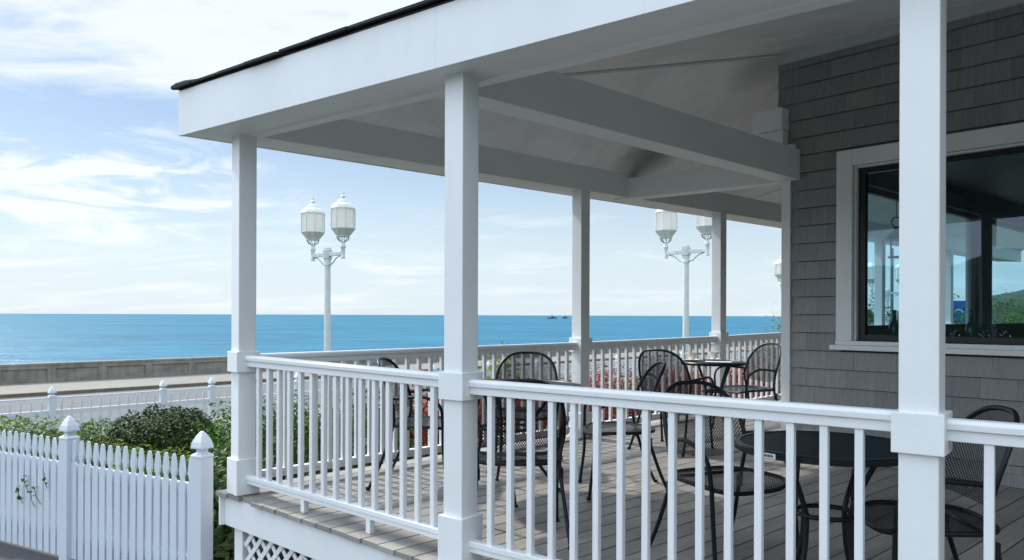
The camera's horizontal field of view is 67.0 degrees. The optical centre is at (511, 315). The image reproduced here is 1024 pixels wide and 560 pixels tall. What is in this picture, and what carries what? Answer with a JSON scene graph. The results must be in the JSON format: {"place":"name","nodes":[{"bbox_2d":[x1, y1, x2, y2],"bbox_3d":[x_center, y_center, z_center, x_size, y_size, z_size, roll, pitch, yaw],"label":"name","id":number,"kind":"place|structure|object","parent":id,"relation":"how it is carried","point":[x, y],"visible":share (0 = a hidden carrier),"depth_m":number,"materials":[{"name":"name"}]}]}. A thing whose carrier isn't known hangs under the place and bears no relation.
{"place":"outdoors","nodes":[
{"label":"outdoors","id":0,"kind":"place"},
{"bbox_2d":[0,540,58,559],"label":"driveway","id":1,"kind":"structure","parent":0,"point":[10,551],"depth_m":6.22,"materials":[{"name":"concrete"}]},
{"bbox_2d":[0,416,213,559],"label":"picket fence","id":2,"kind":"object","parent":1,"relation":"on","point":[80,511],"visible":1,"depth_m":5.82,"materials":[{"name":"paint"}]},
{"bbox_2d":[15,473,47,506],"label":"vine","id":3,"kind":"object","parent":2,"relation":"attached to","point":[26,485],"visible":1,"depth_m":6.25,"materials":[{"name":"green plant"}]},
{"bbox_2d":[0,350,775,432],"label":"road","id":4,"kind":"structure","parent":0,"point":[36,404],"depth_m":31.30,"materials":[{"name":"grey asphalt"}]},
{"bbox_2d":[4,368,606,413],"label":"road marking","id":5,"kind":"object","parent":4,"relation":"on","point":[139,403],"depth_m":29.21,"materials":[{"name":"white paint"}]},
{"bbox_2d":[0,349,753,398],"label":"kerb","id":6,"kind":"structure","parent":4,"relation":"on","point":[16,395],"depth_m":35.26,"materials":[{"name":"concrete"}]},
{"bbox_2d":[868,311,889,324],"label":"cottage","id":7,"kind":"structure","parent":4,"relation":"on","point":[871,322],"depth_m":83.80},
{"bbox_2d":[0,314,780,363],"bbox_3d":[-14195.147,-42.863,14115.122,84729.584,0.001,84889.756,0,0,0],"label":"sea","id":8,"kind":"structure","parent":0,"point":[32,338],"depth_m":302.12,"materials":[{"name":"liquid"}]},
{"bbox_2d":[0,344,780,393],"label":"pavement","id":9,"kind":"structure","parent":0,"point":[71,385],"depth_m":38.10,"materials":[{"name":"beige concrete"}]},
{"bbox_2d":[0,338,780,384],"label":"sea wall","id":10,"kind":"structure","parent":9,"relation":"on","point":[20,373],"depth_m":40.07,"materials":[{"name":"concrete"}]},
{"bbox_2d":[6,367,775,437],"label":"pavement","id":11,"kind":"structure","parent":0,"point":[305,410],"depth_m":25.37,"materials":[{"name":"grey concrete"}]},
{"bbox_2d":[134,375,780,559],"bbox_3d":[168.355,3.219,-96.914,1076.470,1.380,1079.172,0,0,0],"label":"ground","id":12,"kind":"structure","parent":0,"point":[262,549],"depth_m":12.66,"materials":[{"name":"soil"}]},
{"bbox_2d":[0,413,114,465],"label":"plant","id":13,"kind":"object","parent":12,"relation":"on","point":[19,424],"visible":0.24,"depth_m":8.69,"materials":[{"name":"green plant"}]},
{"bbox_2d":[6,432,161,490],"bbox_3d":[-4.364,1.654,7.567,2.132,0.935,1.081,0,0,0],"label":"plant","id":14,"kind":"object","parent":12,"relation":"on","point":[92,447],"visible":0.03,"depth_m":7.69,"materials":[{"name":"green plant"}]},
{"bbox_2d":[31,416,141,458],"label":"plant","id":15,"kind":"object","parent":12,"relation":"on","point":[99,427],"visible":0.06,"depth_m":9.89,"materials":[{"name":"green plant"}]},
{"bbox_2d":[105,439,210,530],"bbox_3d":[-3.377,1.611,7.228,1.579,0.918,0.916,0,0,0],"label":"plant","id":16,"kind":"object","parent":12,"relation":"on","point":[114,467],"visible":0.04,"depth_m":7.28,"materials":[{"name":"green plant"}]},
{"bbox_2d":[99,403,226,472],"bbox_3d":[-4.301,1.646,9.516,1.619,1.098,1.498,0,0,0],"label":"bush","id":17,"kind":"object","parent":12,"relation":"on","point":[161,438],"visible":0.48,"depth_m":9.17,"materials":[{"name":"green plant"}]},
{"bbox_2d":[161,435,189,538],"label":"plant","id":18,"kind":"object","parent":12,"relation":"on","point":[181,448],"visible":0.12,"depth_m":6.77,"materials":[{"name":"green plant"}]},
{"bbox_2d":[128,446,234,544],"bbox_3d":[-2.774,1.556,6.440,1.337,0.916,0.778,0,0,0],"label":"plant","id":19,"kind":"object","parent":12,"relation":"on","point":[153,471],"visible":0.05,"depth_m":6.42,"materials":[{"name":"green plant"}]},
{"bbox_2d":[170,434,275,559],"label":"plant","id":20,"kind":"object","parent":12,"relation":"on","point":[221,533],"visible":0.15,"depth_m":5.72,"materials":[{"name":"green plant"}]},
{"bbox_2d":[185,399,265,463],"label":"plant","id":21,"kind":"object","parent":12,"relation":"on","point":[221,427],"visible":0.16,"depth_m":7.93,"materials":[{"name":"green plant"}]},
{"bbox_2d":[208,389,368,479],"bbox_3d":[-2.092,1.350,7.311,1.554,1.348,1.191,0,0,0],"label":"bush","id":22,"kind":"object","parent":12,"relation":"on","point":[295,437],"visible":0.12,"depth_m":7.14,"materials":[{"name":"green plant"}]},
{"bbox_2d":[301,190,355,428],"bbox_3d":[-3.699,-0.026,15.499,1.512,4.866,0.453,0,0,43],"label":"street lamp","id":23,"kind":"object","parent":12,"relation":"on","point":[343,216],"visible":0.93,"depth_m":15.44,"materials":[{"name":"metal"}]},
{"bbox_2d":[305,380,427,471],"bbox_3d":[-1.411,1.316,7.753,1.182,1.399,1.078,0,0,-32],"label":"bush","id":24,"kind":"object","parent":12,"relation":"on","point":[411,444],"visible":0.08,"depth_m":7.59,"materials":[{"name":"green plant"}]},
{"bbox_2d":[0,349,780,451],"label":"roadside fence","id":25,"kind":"object","parent":12,"relation":"on","point":[52,412],"visible":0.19,"depth_m":14.70,"materials":[{"name":"paint"}]},
{"bbox_2d":[365,384,499,460],"bbox_3d":[-0.839,1.270,8.016,1.436,1.463,1.176,0,0,0],"label":"red shrub","id":26,"kind":"object","parent":12,"relation":"on","point":[425,434],"visible":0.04,"depth_m":7.75,"materials":[{"name":"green plant"}]},
{"bbox_2d":[477,336,526,429],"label":"bush","id":27,"kind":"object","parent":12,"relation":"on","point":[490,368],"visible":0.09,"depth_m":11.14,"materials":[{"name":"green plant"}]},
{"bbox_2d":[477,371,569,443],"bbox_3d":[0.100,1.326,8.955,1.407,1.362,1.208,0,0,0],"label":"red shrub","id":28,"kind":"object","parent":12,"relation":"on","point":[525,421],"visible":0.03,"depth_m":8.73,"materials":[{"name":"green plant"}]},
{"bbox_2d":[170,0,1023,559],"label":"porch","id":29,"kind":"object","parent":12,"relation":"on","point":[664,104],"visible":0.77,"depth_m":4.69,"materials":[{"name":"white paint"}]},
{"bbox_2d":[245,355,438,538],"bbox_3d":[-1.018,0.736,4.479,1.859,0.938,0.072,0,0,41],"label":"porch railing","id":30,"kind":"object","parent":29,"relation":"on","point":[373,513],"visible":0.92,"depth_m":4.39,"materials":[{"name":"white paint"}]},
{"bbox_2d":[366,357,443,490],"bbox_3d":[-0.670,0.741,5.453,0.577,0.890,0.607,0,0,7],"label":"chair","id":31,"kind":"object","parent":29,"relation":"on","point":[410,421],"visible":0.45,"depth_m":5.43,"materials":[{"name":"black metal"}]},
{"bbox_2d":[260,342,577,477],"bbox_3d":[-0.566,0.711,6.234,3.132,0.920,0.072,0,0,-42],"label":"porch railing","id":32,"kind":"object","parent":29,"relation":"on","point":[356,356],"visible":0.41,"depth_m":5.84,"materials":[{"name":"white paint"}]},
{"bbox_2d":[426,379,584,507],"bbox_3d":[-0.043,0.834,5.180,1.060,0.730,1.060,0,0,-10],"label":"table","id":33,"kind":"object","parent":29,"relation":"on","point":[551,382],"visible":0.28,"depth_m":5.26,"materials":[{"name":"black metal"}]},
{"bbox_2d":[485,351,559,472],"bbox_3d":[0.100,0.737,6.007,0.607,0.890,0.577,0,0,6],"label":"chair","id":34,"kind":"object","parent":29,"relation":"on","point":[515,355],"visible":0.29,"depth_m":6.22,"materials":[{"name":"black metal"}]},
{"bbox_2d":[477,379,569,549],"bbox_3d":[0.029,0.772,4.253,0.607,0.890,0.577,0,0,-3],"label":"chair","id":35,"kind":"object","parent":29,"relation":"on","point":[561,435],"visible":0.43,"depth_m":4.08,"materials":[{"name":"black metal"}]},
{"bbox_2d":[578,361,666,499],"bbox_3d":[0.765,0.757,5.271,0.577,0.890,0.607,0,0,-2],"label":"chair","id":36,"kind":"object","parent":29,"relation":"on","point":[636,432],"visible":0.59,"depth_m":5.37,"materials":[{"name":"black metal"}]},
{"bbox_2d":[592,336,717,426],"bbox_3d":[1.515,0.692,8.122,2.187,0.913,0.072,0,0,-42],"label":"porch railing","id":37,"kind":"object","parent":29,"relation":"on","point":[642,343],"visible":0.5,"depth_m":7.87,"materials":[{"name":"white paint"}]},
{"bbox_2d":[627,349,713,456],"bbox_3d":[1.399,0.731,6.779,0.607,0.890,0.577,0,0,41],"label":"chair","id":38,"kind":"object","parent":29,"relation":"on","point":[657,356],"visible":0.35,"depth_m":6.59,"materials":[{"name":"black metal"}]},
{"bbox_2d":[468,379,895,559],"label":"porch railing","id":39,"kind":"object","parent":29,"relation":"on","point":[825,417],"visible":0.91,"depth_m":3.13,"materials":[{"name":"white paint"}]},
{"bbox_2d":[681,360,746,419],"bbox_3d":[1.917,0.804,7.360,0.610,0.728,0.610,0,0,-33],"label":"table","id":40,"kind":"object","parent":29,"relation":"on","point":[699,363],"visible":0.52,"depth_m":7.24,"materials":[{"name":"black metal"}]},
{"bbox_2d":[705,361,731,362],"bbox_3d":[1.938,0.437,7.254,0.240,0.003,0.160,0,0,16],"label":"menu","id":41,"kind":"object","parent":40,"relation":"on","point":[720,361],"visible":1,"depth_m":7.27,"materials":[{"name":"paper"}]},
{"bbox_2d":[650,380,800,559],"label":"chair","id":42,"kind":"object","parent":29,"relation":"on","point":[712,471],"visible":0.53,"depth_m":3.93,"materials":[{"name":"black metal"}]},
{"bbox_2d":[712,342,780,428],"bbox_3d":[2.383,0.719,7.729,0.577,0.890,0.607,0,0,-19],"label":"chair","id":43,"kind":"object","parent":29,"relation":"on","point":[746,387],"visible":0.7,"depth_m":7.82,"materials":[{"name":"black metal"}]},
{"bbox_2d":[727,332,780,399],"bbox_3d":[4.009,0.651,10.383,4.246,0.955,0.072,0,0,-42],"label":"porch railing","id":44,"kind":"object","parent":29,"relation":"on","point":[761,337],"visible":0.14,"depth_m":9.37,"materials":[{"name":"white paint"}]},
{"bbox_2d":[734,430,897,559],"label":"table","id":45,"kind":"object","parent":29,"relation":"on","point":[878,453],"visible":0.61,"depth_m":3.10,"materials":[{"name":"black metal"}]},
{"bbox_2d":[764,452,775,459],"bbox_3d":[0.983,0.538,2.958,0.005,0.020,0.056,0,0,-34],"label":"sticker","id":46,"kind":"object","parent":45,"relation":"attached to","point":[769,455],"visible":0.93,"depth_m":2.95,"materials":[{"name":"paper"}]},
{"bbox_2d":[884,201,898,258],"bbox_3d":[4.725,-1.333,9.500,0.280,1.260,0.280,0,0,0],"label":"hanging lantern","id":47,"kind":"object","parent":29,"relation":"hanging from","point":[893,235],"visible":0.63,"depth_m":9.46,"materials":[{"name":"white metal"}]},
{"bbox_2d":[851,405,1019,559],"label":"chair","id":48,"kind":"object","parent":29,"relation":"on","point":[949,533],"visible":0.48,"depth_m":3.15,"materials":[{"name":"black metal"}]},
{"bbox_2d":[947,418,1023,559],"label":"porch railing","id":49,"kind":"object","parent":29,"relation":"on","point":[989,435],"visible":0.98,"depth_m":2.45,"materials":[{"name":"white paint"}]},
{"bbox_2d":[561,363,641,426],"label":"red shrub","id":50,"kind":"object","parent":12,"relation":"on","point":[598,381],"visible":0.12,"depth_m":9.63,"materials":[{"name":"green plant"}]},
{"bbox_2d":[607,372,658,419],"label":"shrub","id":51,"kind":"object","parent":12,"relation":"on","point":[623,379],"visible":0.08,"depth_m":11.71,"materials":[{"name":"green plant"}]},
{"bbox_2d":[636,366,706,420],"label":"red shrub","id":52,"kind":"object","parent":12,"relation":"on","point":[699,376],"visible":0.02,"depth_m":10.70,"materials":[{"name":"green plant"}]},
{"bbox_2d":[655,209,711,365],"bbox_3d":[3.621,-0.130,16.099,0.453,4.866,1.512,0,0,-40],"label":"street lamp","id":53,"kind":"object","parent":12,"relation":"on","point":[665,225],"visible":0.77,"depth_m":16.06,"materials":[{"name":"metal"}]},
{"bbox_2d":[686,347,737,390],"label":"shrub","id":54,"kind":"object","parent":12,"relation":"on","point":[700,366],"visible":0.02,"depth_m":12.82,"materials":[{"name":"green plant"}]},
{"bbox_2d":[693,353,779,400],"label":"red shrub","id":55,"kind":"object","parent":12,"relation":"on","point":[764,382],"visible":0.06,"depth_m":11.39,"materials":[{"name":"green plant"}]},
{"bbox_2d":[741,339,780,399],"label":"shrub","id":56,"kind":"object","parent":12,"relation":"on","point":[764,367],"visible":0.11,"depth_m":13.58,"materials":[{"name":"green plant"}]},
{"bbox_2d":[756,302,780,400],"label":"shrub","id":57,"kind":"object","parent":12,"relation":"on","point":[778,328],"visible":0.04,"depth_m":14.67,"materials":[{"name":"green plant"}]},
{"bbox_2d":[774,255,780,289],"bbox_3d":[10.200,0.173,27.999,0.453,4.866,1.512,0,0,-37],"label":"street lamp","id":58,"kind":"object","parent":12,"relation":"on","point":[777,269],"visible":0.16,"depth_m":28.33,"materials":[{"name":"glass"}]},
{"bbox_2d":[868,257,898,324],"bbox_3d":[12.850,0.432,26.500,1.512,4.866,0.453,0,0,0],"label":"street lamp","id":59,"kind":"object","parent":12,"relation":"on","point":[871,276],"visible":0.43,"depth_m":26.44,"materials":[{"name":"metal"}]},
{"bbox_2d":[868,294,898,324],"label":"hedge shrub","id":60,"kind":"object","parent":12,"relation":"on","point":[888,314],"visible":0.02,"depth_m":17.12,"materials":[{"name":"green plant"}]},
{"bbox_2d":[890,248,893,320],"bbox_3d":[16.599,0.228,33.800,0.129,6.300,0.129,0,0,23],"label":"flag pole","id":61,"kind":"object","parent":12,"relation":"on","point":[892,282],"visible":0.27,"depth_m":33.75,"materials":[{"name":"metal"}]},
{"bbox_2d":[778,0,1023,488],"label":"house","id":62,"kind":"structure","parent":12,"relation":"on","point":[839,98],"depth_m":6.32,"materials":[{"name":"grey wood"}]},
{"bbox_2d":[868,187,976,329],"bbox_3d":[4.514,-0.564,8.703,3.911,1.600,0.150,0,0,-42],"label":"side window","id":63,"kind":"structure","parent":62,"relation":"in","point":[871,191],"depth_m":9.88,"materials":[{"name":"white paint"}]},
{"bbox_2d":[829,122,1023,356],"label":"window","id":64,"kind":"structure","parent":62,"relation":"in","point":[851,179],"depth_m":6.29,"materials":[{"name":"white paint"}]},
{"bbox_2d":[992,220,1023,326],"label":"side window","id":65,"kind":"structure","parent":62,"relation":"in","point":[995,223],"depth_m":10.78,"materials":[{"name":"white paint"}]},
{"bbox_2d":[898,294,964,323],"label":"hedge shrub","id":66,"kind":"object","parent":12,"relation":"on","point":[955,321],"visible":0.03,"depth_m":18.38,"materials":[{"name":"green plant"}]},
{"bbox_2d":[953,301,964,323],"bbox_3d":[22.605,-0.051,40.000,2.210,6.900,0.209,0,0,0],"label":"sign","id":67,"kind":"object","parent":12,"relation":"on","point":[956,304],"visible":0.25,"depth_m":39.98,"materials":[{"name":"metal"}]},
{"bbox_2d":[954,287,1023,323],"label":"hedge shrub","id":68,"kind":"object","parent":12,"relation":"on","point":[1002,320],"visible":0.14,"depth_m":21.33,"materials":[{"name":"green plant"}]},
{"bbox_2d":[994,299,1023,322],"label":"hedge shrub","id":69,"kind":"object","parent":12,"relation":"on","point":[1016,320],"visible":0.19,"depth_m":23.01,"materials":[{"name":"green plant"}]},
{"bbox_2d":[0,0,1023,315],"label":"sky","id":70,"kind":"structure","parent":0,"point":[105,209],"materials":[{"name":"blue"}]},
{"bbox_2d":[992,289,1023,323],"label":"hill","id":71,"kind":"structure","parent":0,"point":[1018,295],"depth_m":94.22,"materials":[{"name":"green plant"}]},
{"bbox_3d":[1.719,0.429,7.380,0.156,0.016,0.156,0,0,0],"label":"saucer","id":72,"kind":"object","parent":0,"visible":0},
{"bbox_2d":[684,352,696,359],"bbox_3d":[1.709,0.388,7.380,0.110,0.068,0.090,0,0,0],"label":"cup","id":73,"kind":"object","parent":72,"relation":"on","point":[691,355],"visible":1,"depth_m":7.35,"materials":[{"name":"ceramic"}]},
{"bbox_3d":[1.949,0.430,7.480,0.156,0.016,0.156,0,0,0],"label":"saucer","id":74,"kind":"object","parent":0,"visible":0},
{"bbox_2d":[709,352,719,358],"bbox_3d":[1.954,0.389,7.487,0.090,0.068,0.107,0,0,35],"label":"cup","id":75,"kind":"object","parent":74,"relation":"on","point":[713,355],"visible":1,"depth_m":7.45,"materials":[{"name":"ceramic"}]},
{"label":"bar counter","id":76,"kind":"object","parent":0,"visible":0},
{"bbox_2d":[889,310,898,334],"bbox_3d":[3.168,0.106,6.410,0.080,0.300,0.080,0,0,0],"label":"bottle","id":77,"kind":"object","parent":76,"relation":"on","point":[894,327],"visible":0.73,"depth_m":6.39,"materials":[{"name":"green glass"}]},
{"bbox_2d":[947,330,960,335],"bbox_3d":[3.456,0.185,6.019,0.061,0.144,0.130,0,0,-13],"label":"tap","id":78,"kind":"object","parent":76,"relation":"on","point":[955,332],"visible":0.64,"depth_m":6.02,"materials":[{"name":"silver metal"}]},
{"bbox_2d":[965,310,976,336],"bbox_3d":[3.596,0.108,6.056,0.080,0.300,0.080,0,0,0],"label":"bottle","id":79,"kind":"object","parent":76,"relation":"on","point":[971,329],"visible":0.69,"depth_m":6.04,"materials":[{"name":"green glass"}]},
{"bbox_2d":[976,330,989,336],"bbox_3d":[3.613,0.186,5.905,0.061,0.144,0.130,0,0,-13],"label":"tap","id":80,"kind":"object","parent":76,"relation":"on","point":[984,333],"visible":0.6,"depth_m":5.90,"materials":[{"name":"silver metal"}]},
{"bbox_2d":[996,330,1011,337],"bbox_3d":[3.708,0.186,5.802,0.061,0.144,0.130,0,0,-13],"label":"tap","id":81,"kind":"object","parent":76,"relation":"on","point":[1005,333],"visible":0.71,"depth_m":5.80,"materials":[{"name":"silver metal"}]}
]}

